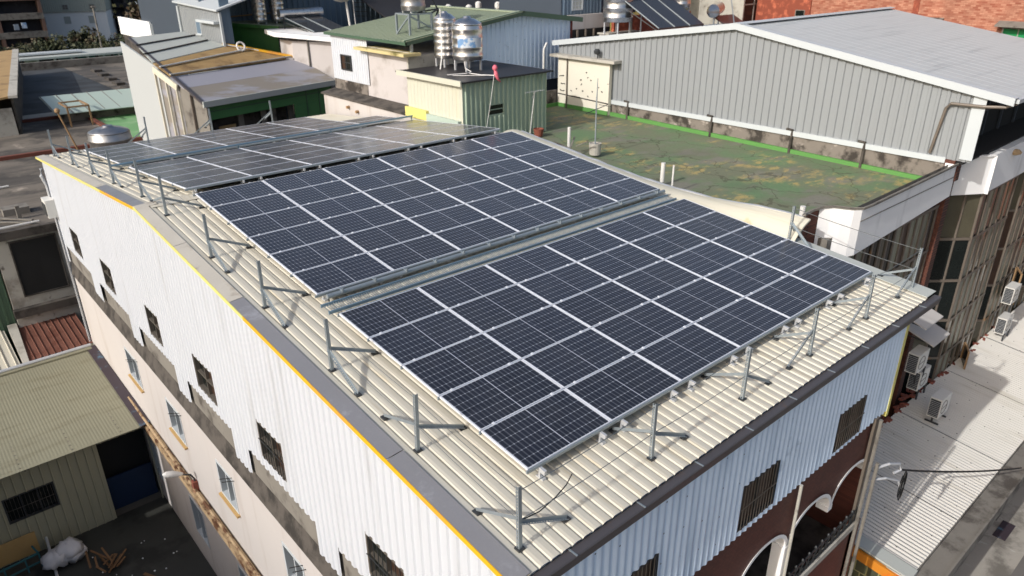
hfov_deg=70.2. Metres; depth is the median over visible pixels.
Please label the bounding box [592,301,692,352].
solar module
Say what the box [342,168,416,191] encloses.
solar module
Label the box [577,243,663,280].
solar module
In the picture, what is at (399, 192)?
solar module
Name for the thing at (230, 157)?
solar module
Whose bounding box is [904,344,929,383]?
air conditioner
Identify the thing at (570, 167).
solar module
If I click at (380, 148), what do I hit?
solar module
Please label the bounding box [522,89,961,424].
green roof building
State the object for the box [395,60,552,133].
roof shed
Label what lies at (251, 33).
green tank shed
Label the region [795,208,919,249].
guard wire
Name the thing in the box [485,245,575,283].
solar module
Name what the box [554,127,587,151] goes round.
junk pile
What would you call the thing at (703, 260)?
solar module
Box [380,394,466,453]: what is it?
guard post
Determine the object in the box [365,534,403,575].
window
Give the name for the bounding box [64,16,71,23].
window
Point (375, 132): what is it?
solar module
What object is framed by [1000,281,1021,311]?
air conditioner
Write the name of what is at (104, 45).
tree
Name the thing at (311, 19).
solar water heater
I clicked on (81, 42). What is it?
tree
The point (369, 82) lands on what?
green gable house
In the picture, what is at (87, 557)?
scrap plank
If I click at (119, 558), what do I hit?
scrap plank
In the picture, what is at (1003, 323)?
air conditioner
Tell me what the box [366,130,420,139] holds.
solar module
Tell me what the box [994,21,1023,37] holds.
window
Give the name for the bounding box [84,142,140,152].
solar module
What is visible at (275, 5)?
water tank
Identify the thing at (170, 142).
solar module
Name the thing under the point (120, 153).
solar module
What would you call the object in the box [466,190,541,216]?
solar module
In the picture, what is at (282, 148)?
solar module
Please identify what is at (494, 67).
pink flag
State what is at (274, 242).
solar module
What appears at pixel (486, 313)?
solar module
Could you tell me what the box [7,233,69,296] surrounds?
window
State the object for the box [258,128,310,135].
solar module
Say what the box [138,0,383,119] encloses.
building
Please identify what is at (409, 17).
tank stand
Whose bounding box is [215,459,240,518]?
window
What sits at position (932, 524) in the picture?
shop row
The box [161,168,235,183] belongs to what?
solar module
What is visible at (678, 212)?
solar module
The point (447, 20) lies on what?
water tank
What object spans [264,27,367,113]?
plaster slab house
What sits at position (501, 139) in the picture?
solar module
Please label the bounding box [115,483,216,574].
ground
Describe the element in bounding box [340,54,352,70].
window
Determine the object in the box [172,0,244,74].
light grey house
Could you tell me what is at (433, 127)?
solar module
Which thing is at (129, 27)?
white parapet house
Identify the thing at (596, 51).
flood lamp
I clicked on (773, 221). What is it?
wall flashing
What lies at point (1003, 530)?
manhole cover
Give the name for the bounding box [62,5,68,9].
window
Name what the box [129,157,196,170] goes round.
solar module
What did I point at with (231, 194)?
solar module
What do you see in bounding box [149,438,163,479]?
window
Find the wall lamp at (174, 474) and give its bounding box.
[162,471,199,491]
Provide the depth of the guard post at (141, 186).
18.92 m
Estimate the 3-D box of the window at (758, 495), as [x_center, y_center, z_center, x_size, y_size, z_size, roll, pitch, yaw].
[4.493,3.796,13.345,1.220,1.030,0.113,-20,31,-37]
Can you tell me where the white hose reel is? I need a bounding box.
[236,41,245,51]
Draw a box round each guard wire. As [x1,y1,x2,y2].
[159,178,514,486]
[163,197,515,517]
[522,250,920,488]
[522,272,911,518]
[792,226,912,268]
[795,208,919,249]
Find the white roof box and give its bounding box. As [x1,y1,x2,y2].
[597,30,639,35]
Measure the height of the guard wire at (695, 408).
0.044 m
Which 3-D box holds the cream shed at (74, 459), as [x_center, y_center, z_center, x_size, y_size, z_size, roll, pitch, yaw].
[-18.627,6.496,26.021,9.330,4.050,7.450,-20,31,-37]
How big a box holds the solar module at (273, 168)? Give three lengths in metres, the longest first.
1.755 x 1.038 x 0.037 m
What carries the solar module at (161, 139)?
on the mounting rack at (236, 147)
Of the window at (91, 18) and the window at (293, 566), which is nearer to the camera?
the window at (293, 566)
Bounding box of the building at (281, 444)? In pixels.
[35,114,940,575]
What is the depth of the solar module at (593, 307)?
14.60 m
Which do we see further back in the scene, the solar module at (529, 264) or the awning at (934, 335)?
the awning at (934, 335)
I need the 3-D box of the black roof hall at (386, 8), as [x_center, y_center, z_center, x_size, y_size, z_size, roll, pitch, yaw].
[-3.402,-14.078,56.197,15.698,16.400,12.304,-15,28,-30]
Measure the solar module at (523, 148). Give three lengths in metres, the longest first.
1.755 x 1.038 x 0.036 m
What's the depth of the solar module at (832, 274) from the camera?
16.42 m
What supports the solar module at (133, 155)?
on the mounting rack at (236, 147)
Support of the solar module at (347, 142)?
on the mounting rack at (317, 166)
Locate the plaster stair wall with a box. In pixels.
[550,53,621,115]
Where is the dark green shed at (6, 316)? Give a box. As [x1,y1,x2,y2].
[0,274,21,363]
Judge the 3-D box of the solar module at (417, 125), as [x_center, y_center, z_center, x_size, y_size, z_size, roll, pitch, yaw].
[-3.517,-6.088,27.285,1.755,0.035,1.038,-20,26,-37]
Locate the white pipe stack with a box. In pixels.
[542,42,547,68]
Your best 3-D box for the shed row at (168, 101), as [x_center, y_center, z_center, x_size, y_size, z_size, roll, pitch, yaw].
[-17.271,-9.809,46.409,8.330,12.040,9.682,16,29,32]
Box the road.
[1010,556,1023,575]
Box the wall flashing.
[503,129,810,240]
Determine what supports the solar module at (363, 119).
on the mounting rack at (236, 147)
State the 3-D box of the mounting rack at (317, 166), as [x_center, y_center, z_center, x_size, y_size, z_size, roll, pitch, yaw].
[-6.141,-4.529,23.904,10.710,0.667,5.380,-20,31,-37]
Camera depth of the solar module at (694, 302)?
14.98 m
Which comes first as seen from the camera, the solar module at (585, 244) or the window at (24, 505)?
the solar module at (585, 244)
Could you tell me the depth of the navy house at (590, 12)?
46.30 m
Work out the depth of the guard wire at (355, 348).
11.33 m
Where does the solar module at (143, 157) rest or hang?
on the mounting rack at (236, 147)
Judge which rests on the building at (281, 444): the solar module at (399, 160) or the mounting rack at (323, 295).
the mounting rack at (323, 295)
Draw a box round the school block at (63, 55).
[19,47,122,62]
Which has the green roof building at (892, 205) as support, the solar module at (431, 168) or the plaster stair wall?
the plaster stair wall
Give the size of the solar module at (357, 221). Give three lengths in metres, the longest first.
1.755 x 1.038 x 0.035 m
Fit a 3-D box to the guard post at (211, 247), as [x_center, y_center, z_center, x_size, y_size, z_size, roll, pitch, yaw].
[-5.958,-1.073,15.666,0.960,1.088,0.960,-21,31,-37]
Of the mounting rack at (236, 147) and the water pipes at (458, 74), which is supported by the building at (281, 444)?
the mounting rack at (236, 147)
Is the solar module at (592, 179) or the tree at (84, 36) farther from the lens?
the tree at (84, 36)
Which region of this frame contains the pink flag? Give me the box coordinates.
[487,65,500,123]
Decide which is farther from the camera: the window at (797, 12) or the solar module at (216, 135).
the window at (797, 12)
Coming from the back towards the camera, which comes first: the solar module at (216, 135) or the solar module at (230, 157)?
the solar module at (216, 135)
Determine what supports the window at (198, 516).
in the building at (281, 444)
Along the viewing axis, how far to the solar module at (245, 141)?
26.23 m
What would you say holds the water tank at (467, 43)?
on the roof shed at (436, 94)
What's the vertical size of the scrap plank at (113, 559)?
0.055 m
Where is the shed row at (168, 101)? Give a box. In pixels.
[120,32,335,140]
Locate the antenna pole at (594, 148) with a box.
[586,80,610,155]
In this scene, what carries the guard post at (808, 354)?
on the building at (281, 444)
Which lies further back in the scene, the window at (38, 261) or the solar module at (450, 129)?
the window at (38, 261)
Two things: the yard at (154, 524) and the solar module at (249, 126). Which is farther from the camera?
the solar module at (249, 126)
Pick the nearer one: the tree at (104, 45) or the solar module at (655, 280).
the solar module at (655, 280)
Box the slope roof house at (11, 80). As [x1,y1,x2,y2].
[0,49,22,136]
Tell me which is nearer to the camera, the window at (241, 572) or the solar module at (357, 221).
the solar module at (357, 221)
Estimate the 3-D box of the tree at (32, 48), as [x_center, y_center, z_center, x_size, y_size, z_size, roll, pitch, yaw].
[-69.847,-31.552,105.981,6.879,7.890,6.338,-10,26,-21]
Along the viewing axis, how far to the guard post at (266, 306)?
13.96 m
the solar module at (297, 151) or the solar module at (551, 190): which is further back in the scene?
the solar module at (297, 151)
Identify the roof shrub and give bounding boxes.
[112,0,141,19]
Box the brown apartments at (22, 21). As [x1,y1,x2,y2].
[0,0,48,48]
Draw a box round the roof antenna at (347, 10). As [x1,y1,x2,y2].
[334,0,366,25]
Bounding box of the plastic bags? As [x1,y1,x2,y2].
[40,536,87,570]
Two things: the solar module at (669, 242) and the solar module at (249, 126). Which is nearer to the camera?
the solar module at (669, 242)
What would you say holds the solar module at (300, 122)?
on the mounting rack at (236, 147)
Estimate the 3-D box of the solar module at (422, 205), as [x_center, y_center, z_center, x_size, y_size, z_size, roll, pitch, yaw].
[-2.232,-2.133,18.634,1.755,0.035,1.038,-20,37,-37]
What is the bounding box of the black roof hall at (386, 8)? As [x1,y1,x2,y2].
[362,0,498,17]
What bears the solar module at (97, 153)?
on the mounting rack at (236, 147)
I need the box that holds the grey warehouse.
[552,7,1023,408]
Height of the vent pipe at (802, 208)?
0.400 m
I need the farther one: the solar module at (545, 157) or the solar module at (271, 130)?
the solar module at (271, 130)
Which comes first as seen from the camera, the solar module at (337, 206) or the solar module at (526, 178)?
the solar module at (337, 206)
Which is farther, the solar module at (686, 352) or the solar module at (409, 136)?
the solar module at (409, 136)
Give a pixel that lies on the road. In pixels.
(1018, 570)
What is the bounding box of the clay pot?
[533,127,543,136]
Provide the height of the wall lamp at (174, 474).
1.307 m
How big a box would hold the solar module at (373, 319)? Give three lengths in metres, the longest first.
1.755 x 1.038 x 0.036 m
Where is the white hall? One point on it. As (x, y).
(63, 17)
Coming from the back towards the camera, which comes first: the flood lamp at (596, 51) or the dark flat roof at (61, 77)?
the dark flat roof at (61, 77)
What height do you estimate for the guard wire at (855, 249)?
0.307 m
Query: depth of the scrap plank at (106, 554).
24.37 m
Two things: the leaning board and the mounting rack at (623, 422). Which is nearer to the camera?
the mounting rack at (623, 422)
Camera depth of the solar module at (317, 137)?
25.90 m
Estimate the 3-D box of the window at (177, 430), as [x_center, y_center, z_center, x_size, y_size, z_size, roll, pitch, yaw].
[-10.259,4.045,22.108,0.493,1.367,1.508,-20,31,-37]
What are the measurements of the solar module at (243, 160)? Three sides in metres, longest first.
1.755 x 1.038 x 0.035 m
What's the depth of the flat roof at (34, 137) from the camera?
47.94 m
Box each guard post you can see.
[47,129,81,157]
[65,136,101,167]
[84,143,123,177]
[105,150,146,187]
[128,117,148,142]
[133,159,178,200]
[151,175,204,215]
[195,108,212,132]
[201,214,252,273]
[256,260,308,328]
[257,100,273,123]
[323,319,378,396]
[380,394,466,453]
[472,486,570,552]
[608,403,688,461]
[701,348,771,401]
[771,308,819,370]
[787,206,810,247]
[831,274,875,330]
[878,248,923,298]
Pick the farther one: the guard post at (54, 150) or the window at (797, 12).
the window at (797, 12)
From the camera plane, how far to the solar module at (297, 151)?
23.32 m
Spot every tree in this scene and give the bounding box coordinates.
[6,43,44,52]
[7,44,21,51]
[15,41,28,48]
[30,33,71,50]
[57,36,95,48]
[67,25,104,48]
[70,41,102,49]
[89,36,114,47]
[109,33,119,44]
[112,33,124,44]
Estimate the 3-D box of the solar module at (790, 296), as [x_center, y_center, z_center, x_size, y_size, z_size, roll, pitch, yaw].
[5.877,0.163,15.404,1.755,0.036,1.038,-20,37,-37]
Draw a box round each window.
[1,481,60,524]
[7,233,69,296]
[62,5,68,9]
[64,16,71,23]
[69,227,82,257]
[88,16,94,22]
[100,259,115,293]
[124,347,144,392]
[144,305,163,346]
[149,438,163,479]
[165,397,187,449]
[188,494,210,548]
[192,354,217,405]
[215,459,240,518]
[237,563,245,575]
[256,420,286,481]
[281,541,305,575]
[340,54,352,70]
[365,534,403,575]
[487,102,504,116]
[572,0,582,10]
[631,553,658,575]
[737,460,779,531]
[741,0,757,21]
[795,10,804,15]
[832,395,867,453]
[848,204,939,424]
[898,174,1019,402]
[947,172,1023,349]
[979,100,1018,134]
[991,234,1023,313]
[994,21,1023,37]
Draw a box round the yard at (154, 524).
[0,496,216,575]
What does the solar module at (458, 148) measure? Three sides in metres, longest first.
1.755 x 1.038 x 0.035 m
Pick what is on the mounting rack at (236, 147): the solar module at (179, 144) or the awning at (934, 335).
the solar module at (179, 144)
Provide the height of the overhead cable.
3.556 m
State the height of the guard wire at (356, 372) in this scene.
1.263 m
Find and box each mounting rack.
[83,125,366,169]
[128,129,500,192]
[193,140,659,300]
[337,212,872,480]
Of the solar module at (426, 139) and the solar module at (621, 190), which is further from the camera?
the solar module at (426, 139)
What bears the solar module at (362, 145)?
on the mounting rack at (317, 166)
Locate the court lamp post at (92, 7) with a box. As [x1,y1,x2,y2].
[91,6,101,47]
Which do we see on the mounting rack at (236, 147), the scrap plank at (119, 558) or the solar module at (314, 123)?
the solar module at (314, 123)
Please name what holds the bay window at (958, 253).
in the grey warehouse
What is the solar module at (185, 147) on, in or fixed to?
on the mounting rack at (236, 147)
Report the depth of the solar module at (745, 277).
16.04 m
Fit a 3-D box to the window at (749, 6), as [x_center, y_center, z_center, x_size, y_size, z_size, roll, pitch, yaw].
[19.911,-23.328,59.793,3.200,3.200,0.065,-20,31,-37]
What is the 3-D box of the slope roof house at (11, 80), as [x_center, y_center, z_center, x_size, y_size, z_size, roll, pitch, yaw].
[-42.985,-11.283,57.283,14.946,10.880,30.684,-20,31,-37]
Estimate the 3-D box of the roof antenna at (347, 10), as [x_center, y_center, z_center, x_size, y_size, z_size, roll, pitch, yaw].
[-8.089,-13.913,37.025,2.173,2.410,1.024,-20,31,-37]
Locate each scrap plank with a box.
[85,551,91,567]
[90,550,108,558]
[101,547,112,561]
[108,553,117,567]
[112,549,126,567]
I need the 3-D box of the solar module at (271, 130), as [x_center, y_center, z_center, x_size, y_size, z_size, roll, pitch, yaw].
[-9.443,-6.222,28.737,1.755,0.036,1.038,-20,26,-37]
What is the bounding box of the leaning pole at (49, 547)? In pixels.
[45,536,58,575]
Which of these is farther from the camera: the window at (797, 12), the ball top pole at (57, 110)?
the window at (797, 12)
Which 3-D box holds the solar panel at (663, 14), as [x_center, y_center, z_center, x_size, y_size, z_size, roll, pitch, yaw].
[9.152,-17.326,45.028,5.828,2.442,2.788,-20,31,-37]
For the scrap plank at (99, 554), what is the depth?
24.45 m
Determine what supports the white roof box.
on the roof deck block at (624, 26)
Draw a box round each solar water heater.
[277,7,342,32]
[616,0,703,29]
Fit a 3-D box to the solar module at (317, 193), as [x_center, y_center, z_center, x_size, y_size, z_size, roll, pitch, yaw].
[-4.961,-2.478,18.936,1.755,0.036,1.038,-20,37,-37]
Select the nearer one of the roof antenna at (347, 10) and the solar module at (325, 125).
the solar module at (325, 125)
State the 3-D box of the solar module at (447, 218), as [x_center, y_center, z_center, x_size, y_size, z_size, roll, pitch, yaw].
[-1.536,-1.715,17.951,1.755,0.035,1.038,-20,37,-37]
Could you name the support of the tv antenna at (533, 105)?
on the green roof building at (892, 205)
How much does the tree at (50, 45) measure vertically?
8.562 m
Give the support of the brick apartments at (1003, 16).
on the ground at (138, 503)
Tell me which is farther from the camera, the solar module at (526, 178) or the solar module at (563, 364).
the solar module at (526, 178)
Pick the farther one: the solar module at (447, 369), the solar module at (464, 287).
the solar module at (464, 287)
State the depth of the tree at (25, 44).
117.20 m
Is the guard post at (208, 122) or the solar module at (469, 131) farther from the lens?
the guard post at (208, 122)
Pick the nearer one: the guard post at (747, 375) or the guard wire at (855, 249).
the guard post at (747, 375)
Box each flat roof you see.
[0,55,129,116]
[0,100,139,155]
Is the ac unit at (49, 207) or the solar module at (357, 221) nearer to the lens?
the solar module at (357, 221)
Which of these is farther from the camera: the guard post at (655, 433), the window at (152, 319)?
the window at (152, 319)
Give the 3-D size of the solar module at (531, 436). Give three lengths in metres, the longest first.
1.755 x 1.038 x 0.035 m
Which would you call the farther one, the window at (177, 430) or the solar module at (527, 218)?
the window at (177, 430)
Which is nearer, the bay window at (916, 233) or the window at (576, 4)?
the bay window at (916, 233)
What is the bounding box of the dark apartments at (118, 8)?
[111,0,135,36]
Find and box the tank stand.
[395,0,438,35]
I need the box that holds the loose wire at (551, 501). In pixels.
[524,474,571,518]
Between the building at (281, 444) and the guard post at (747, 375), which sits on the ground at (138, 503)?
the building at (281, 444)
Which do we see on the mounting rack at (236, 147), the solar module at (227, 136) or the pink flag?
the solar module at (227, 136)
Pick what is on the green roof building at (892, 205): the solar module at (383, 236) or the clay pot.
the clay pot
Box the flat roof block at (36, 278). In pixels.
[0,136,143,335]
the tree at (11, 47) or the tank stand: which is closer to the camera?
the tank stand
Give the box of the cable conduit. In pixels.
[326,189,664,298]
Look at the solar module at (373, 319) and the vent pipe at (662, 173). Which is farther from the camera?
the vent pipe at (662, 173)
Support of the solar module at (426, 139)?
on the mounting rack at (317, 166)
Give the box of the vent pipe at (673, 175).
[671,165,674,185]
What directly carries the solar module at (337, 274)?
on the mounting rack at (323, 295)
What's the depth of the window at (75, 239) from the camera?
27.12 m
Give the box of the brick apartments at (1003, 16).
[755,0,1023,37]
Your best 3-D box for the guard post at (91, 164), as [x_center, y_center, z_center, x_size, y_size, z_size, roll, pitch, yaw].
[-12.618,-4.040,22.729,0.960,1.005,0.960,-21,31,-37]
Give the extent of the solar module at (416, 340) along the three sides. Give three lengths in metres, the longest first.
1.755 x 1.038 x 0.037 m
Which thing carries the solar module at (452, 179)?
on the mounting rack at (323, 295)
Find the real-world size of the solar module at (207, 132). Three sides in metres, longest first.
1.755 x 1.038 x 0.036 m
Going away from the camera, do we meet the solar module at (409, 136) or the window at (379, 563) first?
the window at (379, 563)
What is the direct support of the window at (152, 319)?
in the building at (281, 444)
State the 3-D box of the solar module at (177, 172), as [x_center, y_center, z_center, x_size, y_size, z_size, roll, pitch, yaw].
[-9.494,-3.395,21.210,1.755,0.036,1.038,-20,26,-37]
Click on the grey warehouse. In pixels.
(896, 90)
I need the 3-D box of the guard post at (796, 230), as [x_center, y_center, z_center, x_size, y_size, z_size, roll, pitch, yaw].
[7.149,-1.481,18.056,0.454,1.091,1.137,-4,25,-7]
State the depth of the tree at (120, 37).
116.67 m
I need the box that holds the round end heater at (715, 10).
[707,0,742,24]
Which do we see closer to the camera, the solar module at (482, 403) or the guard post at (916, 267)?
the solar module at (482, 403)
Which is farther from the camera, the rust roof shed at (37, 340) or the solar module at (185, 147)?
the rust roof shed at (37, 340)
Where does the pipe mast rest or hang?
on the roof shed at (436, 94)
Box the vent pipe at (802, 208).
[799,205,805,214]
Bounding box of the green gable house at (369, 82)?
[321,5,582,120]
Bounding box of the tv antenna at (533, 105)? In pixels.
[527,90,542,132]
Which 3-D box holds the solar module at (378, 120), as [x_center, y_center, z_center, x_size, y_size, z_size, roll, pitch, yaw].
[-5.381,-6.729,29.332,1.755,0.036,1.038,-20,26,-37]
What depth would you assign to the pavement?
24.96 m
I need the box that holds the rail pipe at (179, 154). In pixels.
[108,115,412,170]
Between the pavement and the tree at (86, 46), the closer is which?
the pavement
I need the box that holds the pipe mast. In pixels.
[439,9,442,69]
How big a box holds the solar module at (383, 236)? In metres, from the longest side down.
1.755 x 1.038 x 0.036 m
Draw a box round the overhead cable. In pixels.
[868,462,1021,500]
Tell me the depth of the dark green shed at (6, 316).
31.24 m
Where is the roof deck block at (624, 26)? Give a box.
[580,11,719,37]
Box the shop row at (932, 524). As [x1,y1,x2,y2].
[847,302,1023,575]
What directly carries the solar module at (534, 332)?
on the mounting rack at (623, 422)
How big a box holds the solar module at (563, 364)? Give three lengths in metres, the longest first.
1.755 x 1.038 x 0.036 m
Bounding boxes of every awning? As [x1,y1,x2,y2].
[39,87,134,122]
[908,322,949,346]
[912,309,942,329]
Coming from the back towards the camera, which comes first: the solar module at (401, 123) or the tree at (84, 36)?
the tree at (84, 36)
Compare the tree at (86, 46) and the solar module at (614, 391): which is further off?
the tree at (86, 46)
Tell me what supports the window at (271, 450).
in the building at (281, 444)
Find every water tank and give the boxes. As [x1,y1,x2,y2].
[87,124,132,148]
[250,0,267,23]
[269,0,285,22]
[401,0,425,12]
[433,11,455,67]
[451,16,482,71]
[602,0,632,33]
[675,0,690,10]
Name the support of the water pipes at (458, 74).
on the roof shed at (436, 94)
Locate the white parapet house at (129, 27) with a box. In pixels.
[117,16,153,62]
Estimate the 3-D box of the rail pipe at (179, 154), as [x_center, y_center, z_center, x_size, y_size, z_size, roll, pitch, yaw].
[-8.203,-5.203,25.916,11.353,0.385,0.068,-21,32,-38]
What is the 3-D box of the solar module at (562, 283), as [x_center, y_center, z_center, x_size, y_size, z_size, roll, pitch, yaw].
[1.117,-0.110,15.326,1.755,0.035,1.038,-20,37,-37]
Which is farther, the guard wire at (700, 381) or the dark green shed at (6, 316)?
the dark green shed at (6, 316)
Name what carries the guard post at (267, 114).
on the building at (281, 444)
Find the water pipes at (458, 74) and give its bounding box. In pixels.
[447,61,494,75]
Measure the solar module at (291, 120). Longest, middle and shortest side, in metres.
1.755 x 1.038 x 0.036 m
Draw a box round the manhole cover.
[992,520,1015,540]
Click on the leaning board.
(16, 549)
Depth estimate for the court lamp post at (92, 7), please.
105.70 m
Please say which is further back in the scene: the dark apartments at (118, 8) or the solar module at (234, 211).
the dark apartments at (118, 8)
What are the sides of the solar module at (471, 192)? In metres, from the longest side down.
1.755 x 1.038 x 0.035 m
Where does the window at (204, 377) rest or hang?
in the building at (281, 444)
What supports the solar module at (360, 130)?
on the mounting rack at (317, 166)
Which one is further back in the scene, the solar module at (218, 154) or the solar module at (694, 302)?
the solar module at (218, 154)
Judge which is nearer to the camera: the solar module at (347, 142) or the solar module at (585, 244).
the solar module at (585, 244)
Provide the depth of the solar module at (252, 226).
17.15 m
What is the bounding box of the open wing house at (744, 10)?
[685,0,757,24]
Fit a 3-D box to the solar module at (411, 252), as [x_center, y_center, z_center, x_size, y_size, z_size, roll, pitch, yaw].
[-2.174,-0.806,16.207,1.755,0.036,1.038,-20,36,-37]
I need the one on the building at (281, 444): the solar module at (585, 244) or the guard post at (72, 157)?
the guard post at (72, 157)
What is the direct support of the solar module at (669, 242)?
on the mounting rack at (623, 422)
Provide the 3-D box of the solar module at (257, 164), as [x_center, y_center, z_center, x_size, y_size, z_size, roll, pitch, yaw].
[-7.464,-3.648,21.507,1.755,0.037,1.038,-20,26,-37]
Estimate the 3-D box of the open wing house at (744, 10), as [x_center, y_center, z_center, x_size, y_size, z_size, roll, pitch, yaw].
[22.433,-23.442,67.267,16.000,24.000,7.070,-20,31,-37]
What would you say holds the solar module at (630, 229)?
on the mounting rack at (623, 422)
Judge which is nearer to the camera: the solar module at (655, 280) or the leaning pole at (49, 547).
the solar module at (655, 280)
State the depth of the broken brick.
26.82 m
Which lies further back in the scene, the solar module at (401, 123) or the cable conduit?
the solar module at (401, 123)
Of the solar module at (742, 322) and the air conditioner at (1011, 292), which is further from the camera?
the air conditioner at (1011, 292)
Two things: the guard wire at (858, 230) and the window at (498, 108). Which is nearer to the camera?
the guard wire at (858, 230)
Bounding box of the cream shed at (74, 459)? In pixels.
[0,343,163,568]
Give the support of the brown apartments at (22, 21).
on the ground at (138, 503)
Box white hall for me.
[40,0,118,47]
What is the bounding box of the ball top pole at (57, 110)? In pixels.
[54,108,78,149]
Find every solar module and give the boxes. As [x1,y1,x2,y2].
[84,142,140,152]
[91,144,148,155]
[98,147,158,157]
[106,149,166,161]
[114,152,173,162]
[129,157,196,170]
[135,135,187,143]
[139,160,208,174]
[143,137,198,146]
[149,164,221,178]
[153,139,209,148]
[160,142,218,151]
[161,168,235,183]
[170,144,228,153]
[173,171,250,188]
[183,129,234,136]
[188,148,249,159]
[192,131,244,138]
[195,181,278,207]
[198,151,262,163]
[201,132,254,140]
[210,134,266,143]
[211,154,277,167]
[212,193,297,221]
[223,136,277,146]
[223,157,293,170]
[227,123,274,130]
[229,206,318,237]
[236,124,284,131]
[237,161,310,175]
[241,140,300,150]
[246,126,298,133]
[249,220,341,254]
[254,143,314,153]
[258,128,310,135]
[262,169,340,192]
[267,117,314,123]
[268,129,320,138]
[268,145,328,156]
[270,236,365,273]
[279,118,323,125]
[281,148,345,160]
[281,180,360,205]
[290,120,337,127]
[290,133,345,142]
[292,253,392,294]
[296,151,364,164]
[300,121,348,128]
[300,192,382,220]
[303,135,360,144]
[312,123,363,131]
[318,137,378,147]
[321,205,406,235]
[323,158,394,179]
[334,140,392,150]
[335,126,388,134]
[339,288,446,338]
[341,116,385,122]
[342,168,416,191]
[343,219,431,252]
[350,128,404,136]
[350,142,412,154]
[355,117,403,124]
[363,179,439,204]
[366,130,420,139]
[368,234,459,270]
[369,310,481,365]
[377,119,426,127]
[378,148,445,167]
[380,132,437,141]
[385,191,463,218]
[391,121,443,129]
[397,158,466,178]
[399,134,458,144]
[402,333,519,396]
[406,123,461,131]
[408,204,490,233]
[418,168,490,190]
[418,265,515,308]
[423,125,479,133]
[427,139,489,157]
[434,217,518,249]
[440,360,562,430]
[441,179,514,203]
[442,126,499,136]
[447,148,512,167]
[449,284,550,332]
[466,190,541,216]
[470,158,536,178]
[471,131,532,147]
[481,389,610,469]
[484,305,589,359]
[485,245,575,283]
[492,167,560,189]
[492,203,570,231]
[493,140,553,157]
[514,148,578,166]
[517,178,588,202]
[518,262,610,304]
[522,328,632,388]
[538,157,602,177]
[544,190,616,215]
[545,228,627,261]
[553,281,649,327]
[563,167,629,189]
[565,354,680,421]
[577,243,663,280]
[590,178,658,201]
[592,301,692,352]
[597,212,673,242]
[613,260,701,300]
[630,226,709,259]
[635,323,738,380]
[643,199,715,225]
[652,278,743,322]
[665,241,746,277]
[676,211,749,240]
[694,297,789,347]
[704,257,788,296]
[711,225,786,256]
[746,275,832,317]
[749,239,827,273]
[790,255,870,293]
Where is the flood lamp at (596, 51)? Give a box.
[594,49,599,58]
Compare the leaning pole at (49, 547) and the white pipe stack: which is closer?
the leaning pole at (49, 547)
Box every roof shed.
[0,330,19,369]
[7,313,92,362]
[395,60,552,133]
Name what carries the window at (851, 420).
in the building at (281, 444)
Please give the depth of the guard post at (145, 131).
29.19 m
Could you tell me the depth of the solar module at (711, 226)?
18.47 m
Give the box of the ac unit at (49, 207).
[41,196,58,218]
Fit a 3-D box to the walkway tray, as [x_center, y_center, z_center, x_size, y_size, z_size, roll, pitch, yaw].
[0.478,-1.048,17.178,10.750,0.098,0.456,-20,31,-37]
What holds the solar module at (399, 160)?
on the mounting rack at (323, 295)
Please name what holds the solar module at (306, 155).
on the mounting rack at (317, 166)
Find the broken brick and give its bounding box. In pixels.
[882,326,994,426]
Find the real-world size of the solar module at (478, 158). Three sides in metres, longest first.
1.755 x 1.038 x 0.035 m
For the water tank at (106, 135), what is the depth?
34.11 m
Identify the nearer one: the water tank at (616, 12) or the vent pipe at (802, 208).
the vent pipe at (802, 208)
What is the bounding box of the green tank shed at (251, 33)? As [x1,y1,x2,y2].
[231,20,300,66]
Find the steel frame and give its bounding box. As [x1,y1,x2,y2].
[0,545,42,575]
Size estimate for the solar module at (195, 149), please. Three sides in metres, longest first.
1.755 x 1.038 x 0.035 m
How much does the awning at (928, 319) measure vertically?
0.390 m
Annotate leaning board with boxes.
[0,531,40,567]
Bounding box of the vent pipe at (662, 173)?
[660,162,665,181]
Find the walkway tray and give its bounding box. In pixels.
[320,194,676,314]
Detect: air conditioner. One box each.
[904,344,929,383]
[906,364,930,399]
[924,388,951,424]
[993,312,1013,340]
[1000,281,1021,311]
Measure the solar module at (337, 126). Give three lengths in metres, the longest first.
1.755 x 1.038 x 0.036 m
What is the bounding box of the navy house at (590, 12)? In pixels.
[499,0,609,37]
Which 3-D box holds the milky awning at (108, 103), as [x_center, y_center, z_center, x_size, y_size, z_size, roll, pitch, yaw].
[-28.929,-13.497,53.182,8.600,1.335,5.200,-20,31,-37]
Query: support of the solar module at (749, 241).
on the mounting rack at (623, 422)
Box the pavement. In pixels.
[953,483,1023,575]
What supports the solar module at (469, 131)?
on the mounting rack at (317, 166)
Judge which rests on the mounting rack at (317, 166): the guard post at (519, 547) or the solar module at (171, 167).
the solar module at (171, 167)
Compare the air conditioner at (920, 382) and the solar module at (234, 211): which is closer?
the solar module at (234, 211)
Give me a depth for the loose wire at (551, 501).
9.52 m
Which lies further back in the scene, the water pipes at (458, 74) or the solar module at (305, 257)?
the water pipes at (458, 74)
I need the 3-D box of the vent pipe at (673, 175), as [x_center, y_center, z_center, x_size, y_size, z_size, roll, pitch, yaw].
[4.975,-3.427,22.503,0.060,0.750,0.060,-20,31,-37]
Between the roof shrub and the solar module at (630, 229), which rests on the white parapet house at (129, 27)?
the roof shrub
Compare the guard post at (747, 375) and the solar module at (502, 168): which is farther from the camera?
the solar module at (502, 168)

